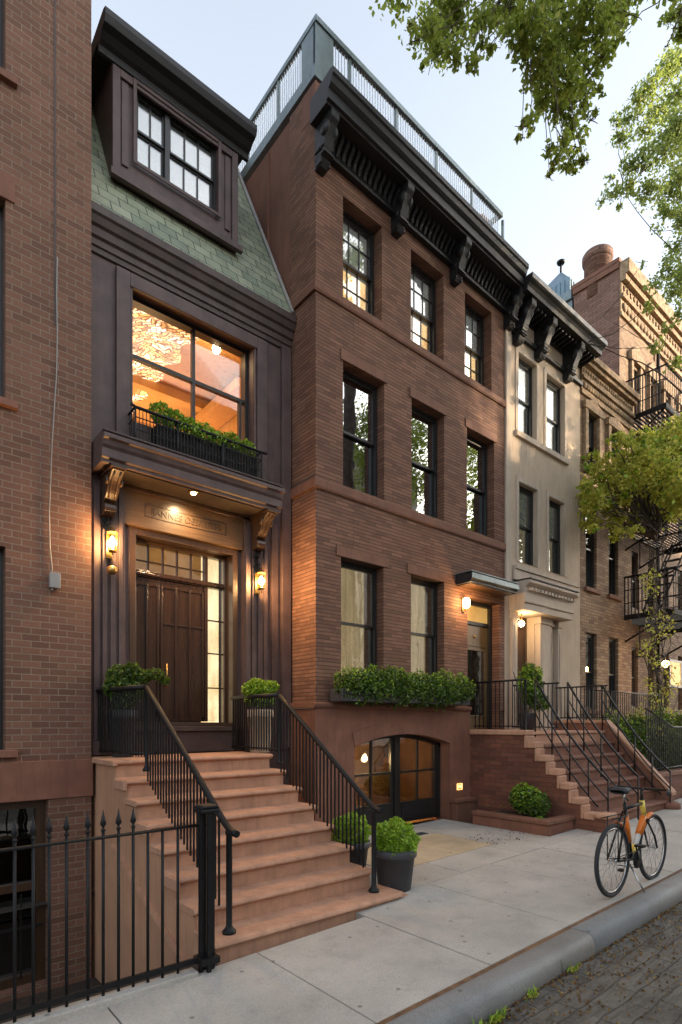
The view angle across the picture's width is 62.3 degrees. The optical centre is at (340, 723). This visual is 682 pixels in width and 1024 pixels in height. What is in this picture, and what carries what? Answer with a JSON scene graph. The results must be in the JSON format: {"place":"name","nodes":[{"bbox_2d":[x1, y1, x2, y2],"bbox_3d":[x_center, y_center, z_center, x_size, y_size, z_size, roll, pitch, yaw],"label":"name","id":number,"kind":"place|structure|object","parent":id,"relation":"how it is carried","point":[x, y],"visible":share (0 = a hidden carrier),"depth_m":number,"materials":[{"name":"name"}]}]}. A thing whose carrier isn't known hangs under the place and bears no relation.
{"place":"outdoors","nodes":[
{"label":"outdoors","id":0,"kind":"place"},
{"bbox_2d":[0,963,218,1023],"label":"areaway floor","id":1,"kind":"structure","parent":0,"point":[40,996],"depth_m":5.65,"materials":[{"name":"grey concrete"}]},
{"bbox_2d":[0,818,431,913],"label":"ground","id":2,"kind":"structure","parent":0,"point":[9,908],"depth_m":5.88,"materials":[{"name":"grey concrete"}]},
{"bbox_2d":[0,0,92,1003],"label":"brick house","id":3,"kind":"structure","parent":2,"relation":"on","point":[46,767],"depth_m":5.92,"materials":[{"name":"brown brick"}]},
{"bbox_2d":[0,550,2,749],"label":"window","id":4,"kind":"structure","parent":3,"relation":"in","point":[1,551],"depth_m":5.76,"materials":[{"name":"black paint"}]},
{"bbox_2d":[0,208,2,396],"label":"window","id":5,"kind":"structure","parent":3,"relation":"in","point":[1,210],"depth_m":5.76,"materials":[{"name":"black paint"}]},
{"bbox_2d":[0,0,2,67],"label":"window","id":6,"kind":"structure","parent":3,"relation":"in","point":[1,1],"depth_m":5.76,"materials":[{"name":"black paint"}]},
{"bbox_2d":[0,800,45,990],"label":"basement window","id":7,"kind":"structure","parent":3,"relation":"in","point":[23,812],"depth_m":5.95,"materials":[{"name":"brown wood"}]},
{"bbox_2d":[49,257,60,590],"bbox_3d":[-3.002,-3.155,5.908,0.104,3.535,0.086,0,0,-40],"label":"cable","id":8,"kind":"object","parent":3,"relation":"attached to","point":[54,580],"visible":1,"depth_m":5.92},
{"bbox_2d":[91,6,296,872],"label":"mansard house","id":9,"kind":"structure","parent":2,"relation":"on","point":[178,240],"depth_m":7.18,"materials":[{"name":"paint"}]},
{"bbox_2d":[106,526,117,574],"bbox_3d":[-2.568,-1.930,6.312,0.127,0.540,0.163,0,0,-40],"label":"wall lantern","id":10,"kind":"object","parent":9,"relation":"attached to","point":[110,545],"depth_m":6.28,"materials":[{"name":"yellow glass"}]},
{"bbox_2d":[133,307,198,402],"bbox_3d":[-3.486,-5.260,8.393,1.510,0.147,3.300,0,0,-40],"label":"crystal ceiling light","id":11,"kind":"object","parent":9,"relation":"attached to","point":[167,341],"visible":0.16,"depth_m":7.87,"materials":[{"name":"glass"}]},
{"bbox_2d":[137,91,215,210],"bbox_3d":[-2.134,-7.295,7.288,1.100,0.950,0.110,0,0,-40],"label":"dormer window","id":12,"kind":"structure","parent":9,"relation":"in","point":[166,146],"depth_m":7.29,"materials":[{"name":"white glass"}]},
{"bbox_2d":[133,296,247,449],"bbox_3d":[-1.958,-4.370,7.351,1.650,1.580,0.120,0,0,-40],"label":"picture window","id":13,"kind":"structure","parent":9,"relation":"in","point":[194,331],"depth_m":7.37,"materials":[{"name":"black paint"}]},
{"bbox_2d":[189,490,198,494],"bbox_3d":[-1.771,-2.760,6.777,0.116,0.030,0.116,0,0,-40],"label":"downlight","id":14,"kind":"object","parent":9,"relation":"attached to","point":[192,492],"visible":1,"depth_m":6.76,"materials":[{"name":"white metal"}]},
{"bbox_2d":[128,402,266,478],"bbox_3d":[-1.759,-3.388,7.063,1.817,0.515,0.237,0,0,-40],"label":"balcony railing","id":15,"kind":"object","parent":9,"relation":"attached to","point":[150,412],"depth_m":6.89,"materials":[{"name":"black metal"}]},
{"bbox_2d":[148,400,255,476],"bbox_3d":[-1.697,-3.494,7.104,1.475,0.718,0.279,0,0,-40],"label":"window planter","id":16,"kind":"object","parent":9,"relation":"on","point":[164,409],"visible":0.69,"depth_m":6.95,"materials":[{"name":"metal"}]},
{"bbox_2d":[212,345,220,353],"bbox_3d":[-1.711,-5.197,7.750,0.110,0.236,0.107,0,0,-40],"label":"pendant lamp","id":17,"kind":"object","parent":9,"relation":"hanging from","point":[216,350],"visible":0.45,"depth_m":7.72,"materials":[{"name":"white glass"}]},
{"bbox_2d":[255,567,264,594],"bbox_3d":[-1.082,-1.905,7.559,0.126,0.350,0.163,0,0,-40],"label":"wall lantern","id":18,"kind":"object","parent":9,"relation":"attached to","point":[259,580],"depth_m":7.54,"materials":[{"name":"yellow glass"}]},
{"bbox_2d":[91,751,407,983],"bbox_3d":[-1.077,1.637,5.853,2.125,2.525,2.948,0,0,-40],"label":"front stoop","id":19,"kind":"object","parent":2,"relation":"on","point":[296,874],"visible":0.79,"depth_m":5.36,"materials":[{"name":"stone"}]},
{"bbox_2d":[102,661,170,756],"bbox_3d":[-2.308,-0.156,6.341,0.743,1.062,0.346,0,0,-40],"label":"potted shrub","id":20,"kind":"object","parent":19,"relation":"on","point":[128,673],"visible":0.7,"depth_m":6.20,"materials":[{"name":"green plant"}]},
{"bbox_2d":[96,684,239,935],"bbox_3d":[-1.728,0.608,5.301,0.156,1.985,2.908,0,0,-42],"label":"stair railing","id":21,"kind":"object","parent":19,"relation":"on","point":[149,697],"visible":0.97,"depth_m":5.24,"materials":[{"name":"black metal"}]},
{"bbox_2d":[241,677,279,752],"bbox_3d":[-1.043,-0.108,7.244,0.546,0.966,0.350,0,0,-40],"label":"potted shrub","id":22,"kind":"object","parent":19,"relation":"on","point":[256,686],"visible":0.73,"depth_m":7.14,"materials":[{"name":"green plant"}]},
{"bbox_2d":[230,693,383,892],"bbox_3d":[-0.522,0.623,6.347,0.106,1.955,2.844,0,0,-40],"label":"stair railing","id":23,"kind":"object","parent":19,"relation":"on","point":[280,700],"visible":1,"depth_m":6.18,"materials":[{"name":"black metal"}]},
{"bbox_2d":[245,65,528,840],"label":"brownstone house","id":24,"kind":"structure","parent":2,"relation":"on","point":[402,264],"depth_m":8.60,"materials":[{"name":"brick"}]},
{"bbox_2d":[343,210,373,315],"bbox_3d":[0.155,-6.755,8.432,0.767,1.430,0.180,0,0,-40],"label":"window","id":25,"kind":"structure","parent":24,"relation":"in","point":[358,241],"depth_m":8.46,"materials":[{"name":"glass"}]},
{"bbox_2d":[341,561,376,679],"bbox_3d":[0.139,-1.425,8.449,0.839,1.850,0.266,0,0,-40],"label":"window","id":26,"kind":"structure","parent":24,"relation":"in","point":[358,582],"depth_m":8.44,"materials":[{"name":"glass"}]},
{"bbox_2d":[343,370,376,496],"bbox_3d":[0.186,-4.250,8.433,0.816,1.760,0.180,0,0,-40],"label":"window","id":27,"kind":"structure","parent":24,"relation":"in","point":[359,396],"depth_m":8.46,"materials":[{"name":"black glass"}]},
{"bbox_2d":[239,14,503,237],"bbox_3d":[-0.788,-9.168,11.681,4.490,1.024,6.690,0,0,-40],"label":"roof railing","id":28,"kind":"object","parent":24,"relation":"on","point":[318,42],"visible":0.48,"depth_m":8.43,"materials":[{"name":"metal"}]},
{"bbox_2d":[355,734,439,825],"bbox_3d":[0.549,0.910,9.312,2.126,1.580,1.040,0,0,-40],"label":"arched doorway","id":29,"kind":"structure","parent":24,"relation":"in","point":[399,774],"depth_m":9.02,"materials":[{"name":"black paint"}]},
{"bbox_2d":[330,663,476,711],"bbox_3d":[1.059,-0.529,8.498,2.933,0.715,0.488,0,0,-40],"label":"window box","id":30,"kind":"object","parent":24,"relation":"attached to","point":[358,687],"visible":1,"depth_m":8.21,"materials":[{"name":"green plant"}]},
{"bbox_2d":[411,262,435,354],"bbox_3d":[1.238,-6.755,9.341,0.792,1.430,0.180,0,0,-40],"label":"window","id":31,"kind":"structure","parent":24,"relation":"in","point":[423,287],"depth_m":9.39,"materials":[{"name":"glass"}]},
{"bbox_2d":[411,578,436,686],"bbox_3d":[1.230,-1.425,9.364,0.809,1.850,0.266,0,0,-40],"label":"window","id":32,"kind":"structure","parent":24,"relation":"in","point":[423,593],"depth_m":9.39,"materials":[{"name":"beige glass"}]},
{"bbox_2d":[412,406,436,517],"bbox_3d":[1.263,-4.250,9.336,0.794,1.760,0.180,0,0,-40],"label":"window","id":33,"kind":"structure","parent":24,"relation":"in","point":[424,426],"depth_m":9.38,"materials":[{"name":"black glass"}]},
{"bbox_2d":[457,783,462,789],"bbox_3d":[2.019,1.080,9.598,0.130,0.110,0.020,0,0,-40],"label":"wall light","id":34,"kind":"object","parent":24,"relation":"attached to","point":[459,786],"visible":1,"depth_m":9.60,"materials":[{"name":"yellow"}]},
{"bbox_2d":[462,597,469,611],"bbox_3d":[2.142,-2.033,9.663,0.124,0.240,0.145,0,0,-40],"label":"porch lamp","id":35,"kind":"object","parent":24,"relation":"attached to","point":[466,602],"visible":1,"depth_m":9.62,"materials":[{"name":"white glass"}]},
{"bbox_2d":[465,304,483,385],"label":"window","id":36,"kind":"structure","parent":24,"relation":"in","point":[474,322],"depth_m":10.30,"materials":[{"name":"white glass"}]},
{"bbox_2d":[467,435,486,535],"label":"window","id":37,"kind":"structure","parent":24,"relation":"in","point":[476,450],"depth_m":10.31,"materials":[{"name":"black glass"}]},
{"bbox_2d":[472,810,574,836],"bbox_3d":[2.748,1.558,8.572,0.770,0.385,1.300,0,0,-40],"label":"planter bed","id":38,"kind":"object","parent":2,"relation":"on","point":[548,826],"visible":0.73,"depth_m":8.24,"materials":[{"name":"stone"}]},
{"bbox_2d":[487,802,551,811],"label":"fallen leaves","id":39,"kind":"object","parent":38,"relation":"on","point":[509,805],"visible":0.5,"depth_m":8.77,"materials":[{"name":"brown plant"}]},
{"bbox_2d":[508,782,551,816],"bbox_3d":[2.852,1.163,8.576,0.608,0.545,0.747,0,0,-40],"label":"round shrub","id":40,"kind":"object","parent":38,"relation":"on","point":[524,797],"visible":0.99,"depth_m":8.39,"materials":[{"name":"green plant"}]},
{"bbox_2d":[376,869,681,1023],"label":"expansion strip","id":41,"kind":"object","parent":2,"relation":"on","point":[420,1003],"depth_m":3.96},
{"bbox_2d":[386,871,681,1023],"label":"kerb","id":42,"kind":"structure","parent":2,"relation":"on","point":[492,991],"depth_m":3.96,"materials":[{"name":"grey concrete"}]},
{"bbox_2d":[505,271,607,729],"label":"cream house","id":43,"kind":"structure","parent":2,"relation":"on","point":[550,353],"depth_m":11.27,"materials":[{"name":"paint"}]},
{"bbox_2d":[519,613,523,626],"bbox_3d":[3.454,-1.972,10.796,0.110,0.254,0.107,0,0,-40],"label":"porch globe","id":44,"kind":"object","parent":43,"relation":"hanging from","point":[521,623],"visible":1,"depth_m":10.77,"materials":[{"name":"white glass"}]},
{"bbox_2d":[517,617,526,729],"bbox_3d":[3.463,-0.950,11.104,0.660,2.300,0.070,0,0,-40],"label":"door","id":45,"kind":"structure","parent":43,"relation":"in","point":[521,631],"depth_m":11.18,"materials":[{"name":"brown wood"}]},
{"bbox_2d":[519,359,531,436],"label":"window","id":46,"kind":"structure","parent":43,"relation":"in","point":[525,371],"depth_m":11.23,"materials":[{"name":"glass"}]},
{"bbox_2d":[519,486,532,565],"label":"window","id":47,"kind":"structure","parent":43,"relation":"in","point":[525,496],"depth_m":11.25,"materials":[{"name":"black glass"}]},
{"bbox_2d":[547,380,559,453],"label":"window","id":48,"kind":"structure","parent":43,"relation":"in","point":[553,392],"depth_m":11.91,"materials":[{"name":"grey glass"}]},
{"bbox_2d":[549,500,559,574],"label":"window","id":49,"kind":"structure","parent":43,"relation":"in","point":[554,509],"depth_m":11.94,"materials":[{"name":"black glass"}]},
{"bbox_2d":[560,289,573,309],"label":"building","id":50,"kind":"structure","parent":2,"relation":"on","point":[567,297],"depth_m":15.27,"materials":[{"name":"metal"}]},
{"bbox_2d":[548,259,574,295],"bbox_3d":[6.260,-12.440,16.056,1.072,1.480,1.072,0,0,-40],"label":"cupola","id":51,"kind":"object","parent":50,"relation":"on","point":[561,283],"visible":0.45,"depth_m":15.59,"materials":[{"name":"blue metal"}]},
{"bbox_2d":[469,720,680,832],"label":"brick stoop","id":52,"kind":"object","parent":2,"relation":"on","point":[503,763],"visible":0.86,"depth_m":9.32,"materials":[{"name":"stone"}]},
{"bbox_2d":[473,679,526,729],"bbox_3d":[2.643,-0.288,9.420,0.070,0.857,1.045,0,0,-40],"label":"landing railing","id":53,"kind":"object","parent":52,"relation":"on","point":[503,726],"visible":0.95,"depth_m":9.35,"materials":[{"name":"black metal"}]},
{"bbox_2d":[513,662,549,729],"bbox_3d":[3.354,-0.470,9.957,0.706,1.220,0.562,0,0,-40],"label":"landing shrub","id":54,"kind":"object","parent":52,"relation":"on","point":[530,672],"visible":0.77,"depth_m":9.89,"materials":[{"name":"green plant"}]},
{"bbox_2d":[513,682,559,728],"bbox_3d":[3.502,-0.307,10.170,0.030,0.815,0.920,0,0,-40],"label":"landing railing","id":55,"kind":"object","parent":52,"relation":"on","point":[548,727],"visible":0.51,"depth_m":9.98,"materials":[{"name":"black metal"}]},
{"bbox_2d":[534,679,608,811],"bbox_3d":[3.538,0.429,8.727,0.033,2.296,1.206,0,0,-40],"label":"handrail","id":56,"kind":"object","parent":52,"relation":"on","point":[570,738],"visible":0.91,"depth_m":8.76,"materials":[{"name":"black metal"}]},
{"bbox_2d":[555,685,607,718],"bbox_3d":[4.751,-0.407,11.186,0.030,0.655,1.070,0,0,-40],"label":"landing railing","id":57,"kind":"object","parent":52,"relation":"on","point":[576,717],"visible":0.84,"depth_m":11.12,"materials":[{"name":"black metal"}]},
{"bbox_2d":[567,682,638,818],"bbox_3d":[4.327,0.429,9.389,0.033,2.296,1.206,0,0,-40],"label":"handrail","id":58,"kind":"object","parent":52,"relation":"on","point":[605,740],"visible":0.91,"depth_m":9.38,"materials":[{"name":"black metal"}]},
{"bbox_2d":[602,685,670,802],"bbox_3d":[5.323,0.429,10.225,0.033,2.296,1.206,0,0,-40],"label":"handrail","id":59,"kind":"object","parent":52,"relation":"on","point":[639,739],"visible":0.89,"depth_m":10.22,"materials":[{"name":"black metal"}]},
{"bbox_2d":[572,244,681,732],"bbox_3d":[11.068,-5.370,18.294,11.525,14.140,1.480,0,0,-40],"label":"tall brick building","id":60,"kind":"structure","parent":2,"relation":"on","point":[597,291],"depth_m":14.98,"materials":[{"name":"brown brick"}]},
{"bbox_2d":[632,552,635,608],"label":"window","id":61,"kind":"structure","parent":60,"relation":"in","point":[633,554],"depth_m":14.98,"materials":[{"name":"black glass"}]},
{"bbox_2d":[632,647,635,707],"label":"window","id":62,"kind":"structure","parent":60,"relation":"in","point":[633,649],"depth_m":14.98,"materials":[{"name":"black glass"}]},
{"bbox_2d":[634,372,635,421],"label":"window","id":63,"kind":"structure","parent":60,"relation":"in","point":[634,372],"depth_m":14.98,"materials":[{"name":"black glass"}]},
{"bbox_2d":[648,560,650,609],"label":"window","id":64,"kind":"structure","parent":60,"relation":"in","point":[649,564],"depth_m":15.62,"materials":[{"name":"black glass"}]},
{"bbox_2d":[648,651,650,707],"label":"window","id":65,"kind":"structure","parent":60,"relation":"in","point":[649,658],"depth_m":15.62,"materials":[{"name":"black glass"}]},
{"bbox_2d":[632,655,668,666],"bbox_3d":[7.446,-1.498,13.832,0.168,0.349,1.175,0,0,-31],"label":"globe lamp","id":66,"kind":"object","parent":60,"relation":"attached to","point":[654,656],"visible":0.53,"depth_m":13.50,"materials":[{"name":"white glass"}]},
{"bbox_2d":[624,511,681,575],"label":"fire escape","id":67,"kind":"object","parent":60,"relation":"attached to","point":[647,539],"visible":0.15,"depth_m":14.74,"materials":[{"name":"metal"}]},
{"bbox_2d":[624,567,681,657],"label":"fire escape","id":68,"kind":"object","parent":60,"relation":"attached to","point":[675,616],"visible":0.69,"depth_m":13.57,"materials":[{"name":"metal"}]},
{"bbox_2d":[643,528,681,612],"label":"fire escape stair","id":69,"kind":"object","parent":68,"relation":"on","point":[672,560],"visible":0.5,"depth_m":14.34,"materials":[{"name":"metal"}]},
{"bbox_2d":[625,363,681,449],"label":"fire escape","id":70,"kind":"object","parent":60,"relation":"attached to","point":[667,407],"visible":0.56,"depth_m":13.86,"materials":[{"name":"metal"}]},
{"bbox_2d":[656,353,659,714],"bbox_3d":[8.790,-4.450,15.639,0.083,11.700,0.083,0,0,-40],"label":"downpipe","id":71,"kind":"object","parent":60,"relation":"attached to","point":[657,365],"visible":0.15,"depth_m":15.60,"materials":[{"name":"metal"}]},
{"bbox_2d":[663,567,666,606],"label":"window","id":72,"kind":"structure","parent":60,"relation":"in","point":[663,567],"depth_m":16.32,"materials":[{"name":"black glass"}]},
{"bbox_2d":[663,653,666,708],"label":"window","id":73,"kind":"structure","parent":60,"relation":"in","point":[665,678],"depth_m":16.32,"materials":[{"name":"brown metal"}]},
{"bbox_2d":[669,659,681,687],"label":"lit ground window","id":74,"kind":"structure","parent":60,"relation":"attached to","point":[677,672],"depth_m":16.60,"materials":[{"name":"yellow glass"}]},
{"bbox_2d":[669,659,681,687],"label":"window frame","id":75,"kind":"structure","parent":74,"relation":"in","point":[677,661],"depth_m":16.53,"materials":[{"name":"brown metal"}]},
{"bbox_2d":[679,573,679,609],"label":"window","id":76,"kind":"structure","parent":60,"relation":"in","point":[679,573],"depth_m":17.00,"materials":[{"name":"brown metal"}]},
{"bbox_2d":[658,768,681,799],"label":"garden wall","id":77,"kind":"structure","parent":2,"relation":"on","point":[676,779],"depth_m":11.21,"materials":[{"name":"stone"}]},
{"bbox_2d":[645,707,681,769],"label":"garden railing","id":78,"kind":"object","parent":77,"relation":"on","point":[672,766],"visible":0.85,"depth_m":10.97,"materials":[{"name":"black metal"}]},
{"bbox_2d":[58,798,681,1023],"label":"sidewalk","id":79,"kind":"structure","parent":0,"point":[446,922],"depth_m":4.40,"materials":[{"name":"concrete"}]},
{"bbox_2d":[2,967,197,1023],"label":"area coping","id":80,"kind":"object","parent":79,"relation":"on","point":[59,1014],"visible":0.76,"depth_m":3.45,"materials":[{"name":"concrete"}]},
{"bbox_2d":[0,803,219,1022],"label":"spear fence","id":81,"kind":"object","parent":80,"relation":"on","point":[207,957],"visible":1,"depth_m":3.54,"materials":[{"name":"black metal"}]},
{"bbox_2d":[331,810,370,866],"bbox_3d":[0.119,1.311,6.131,0.443,0.718,0.473,0,0,-40],"label":"potted boxwood","id":82,"kind":"object","parent":79,"relation":"on","point":[367,828],"visible":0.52,"depth_m":6.01,"materials":[{"name":"green plant"}]},
{"bbox_2d":[376,816,420,891],"bbox_3d":[0.544,1.303,5.663,0.500,0.734,0.515,0,0,-40],"label":"potted boxwood","id":83,"kind":"object","parent":79,"relation":"on","point":[396,854],"visible":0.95,"depth_m":5.51,"materials":[{"name":"green plant"}]},
{"bbox_2d":[470,830,536,844],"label":"fallen leaves","id":84,"kind":"object","parent":79,"relation":"on","point":[500,838],"visible":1,"depth_m":7.87,"materials":[{"name":"brown plant"}]},
{"bbox_2d":[594,785,669,897],"bbox_3d":[2.868,1.114,5.572,1.505,1.010,0.571,0,0,-22],"label":"bicycle","id":85,"kind":"object","parent":79,"relation":"on","point":[633,852],"visible":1,"depth_m":5.43,"materials":[{"name":"metal"}]},
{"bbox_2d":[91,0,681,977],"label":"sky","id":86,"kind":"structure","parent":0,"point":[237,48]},
{"bbox_2d":[356,829,432,847],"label":"doorstep paving","id":87,"kind":"structure","parent":0,"point":[415,830],"depth_m":8.28,"materials":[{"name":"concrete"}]},
{"bbox_2d":[370,832,428,846],"bbox_3d":[0.601,1.627,7.723,1.650,0.055,0.140,0,0,-40],"label":"drain grate","id":88,"kind":"object","parent":87,"relation":"on","point":[421,833],"visible":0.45,"depth_m":8.18,"materials":[{"name":"black metal"}]},
{"bbox_2d":[366,833,491,865],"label":"paved path","id":89,"kind":"structure","parent":0,"point":[433,847],"depth_m":7.34,"materials":[{"name":"beige stone"}]},
{"bbox_2d":[484,903,681,1023],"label":"street","id":90,"kind":"structure","parent":0,"point":[610,999],"depth_m":3.81,"materials":[{"name":"grey stone"}]},
{"bbox_2d":[487,1006,506,1023],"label":"weed","id":91,"kind":"object","parent":90,"relation":"on","point":[496,1018],"visible":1,"depth_m":3.42,"materials":[{"name":"green plant"}]},
{"bbox_2d":[368,0,681,180],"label":"street tree","id":92,"kind":"object","parent":90,"relation":"on","point":[557,47],"visible":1,"depth_m":6.92,"materials":[{"name":"green plant"}]},
{"bbox_2d":[524,984,539,1000],"bbox_3d":[1.257,1.765,3.705,0.160,0.084,0.080,0,0,-40],"label":"weed","id":93,"kind":"object","parent":90,"relation":"on","point":[529,993],"visible":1,"depth_m":3.71,"materials":[{"name":"green plant"}]},
{"bbox_2d":[567,960,580,972],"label":"weed","id":94,"kind":"object","parent":90,"relation":"on","point":[574,969],"visible":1,"depth_m":4.08,"materials":[{"name":"green plant"}]},
{"bbox_2d":[482,901,681,1023],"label":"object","id":95,"kind":"object","parent":90,"relation":"on","point":[593,958],"depth_m":4.02,"materials":[{"name":"grey stone"}]},
{"bbox_2d":[559,926,680,999],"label":"fallen leaves","id":96,"kind":"object","parent":90,"relation":"on","point":[562,995],"visible":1,"depth_m":3.90,"materials":[{"name":"brown plant"}]},
{"bbox_2d":[580,358,639,722],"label":"tan brick house","id":97,"kind":"structure","parent":0,"point":[609,398],"depth_m":13.03,"materials":[{"name":"brown brick"}]},
{"bbox_2d":[586,508,593,587],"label":"window","id":98,"kind":"structure","parent":97,"relation":"in","point":[589,538],"depth_m":12.88,"materials":[{"name":"black glass"}]},
{"bbox_2d":[586,633,593,709],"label":"window","id":99,"kind":"structure","parent":97,"relation":"in","point":[589,637],"depth_m":12.88,"materials":[{"name":"black glass"}]},
{"bbox_2d":[589,417,593,468],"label":"window","id":100,"kind":"structure","parent":97,"relation":"in","point":[591,422],"depth_m":12.88,"materials":[{"name":"black glass"}]},
{"bbox_2d":[609,528,614,594],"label":"window","id":101,"kind":"structure","parent":97,"relation":"in","point":[611,546],"depth_m":13.58,"materials":[{"name":"black glass"}]},
{"bbox_2d":[609,638,614,709],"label":"window","id":102,"kind":"structure","parent":97,"relation":"in","point":[611,641],"depth_m":13.58,"materials":[{"name":"black glass"}]},
{"bbox_2d":[586,41,681,393],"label":"street tree","id":103,"kind":"object","parent":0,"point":[670,137],"visible":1,"depth_m":10.58,"materials":[{"name":"green plant"}]},
{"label":"garden soil","id":104,"kind":"structure","parent":0,"visible":0},
{"bbox_2d":[574,406,681,770],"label":"tree","id":105,"kind":"object","parent":104,"relation":"on","point":[640,489],"visible":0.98,"depth_m":11.47,"materials":[{"name":"green plant"}]},
{"bbox_2d":[598,707,658,760],"bbox_3d":[5.787,0.410,11.466,1.812,1.439,0.779,0,0,-40],"label":"hedge","id":106,"kind":"object","parent":104,"relation":"on","point":[634,721],"visible":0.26,"depth_m":11.42,"materials":[{"name":"green plant"}]},
{"bbox_2d":[645,705,681,770],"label":"hedge","id":107,"kind":"object","parent":104,"relation":"on","point":[677,720],"visible":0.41,"depth_m":11.93,"materials":[{"name":"green plant"}]},
{"bbox_3d":[6.184,0.870,12.754,4.030,1.260,0.590,0,0,-40],"label":"raised ledge","id":108,"kind":"object","parent":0,"visible":0},
{"bbox_2d":[585,689,660,723],"bbox_3d":[6.391,-0.246,12.608,3.800,0.893,0.026,0,0,-40],"label":"terrace railing","id":109,"kind":"object","parent":108,"relation":"on","point":[618,692],"visible":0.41,"depth_m":12.39,"materials":[{"name":"black metal"}]}
]}

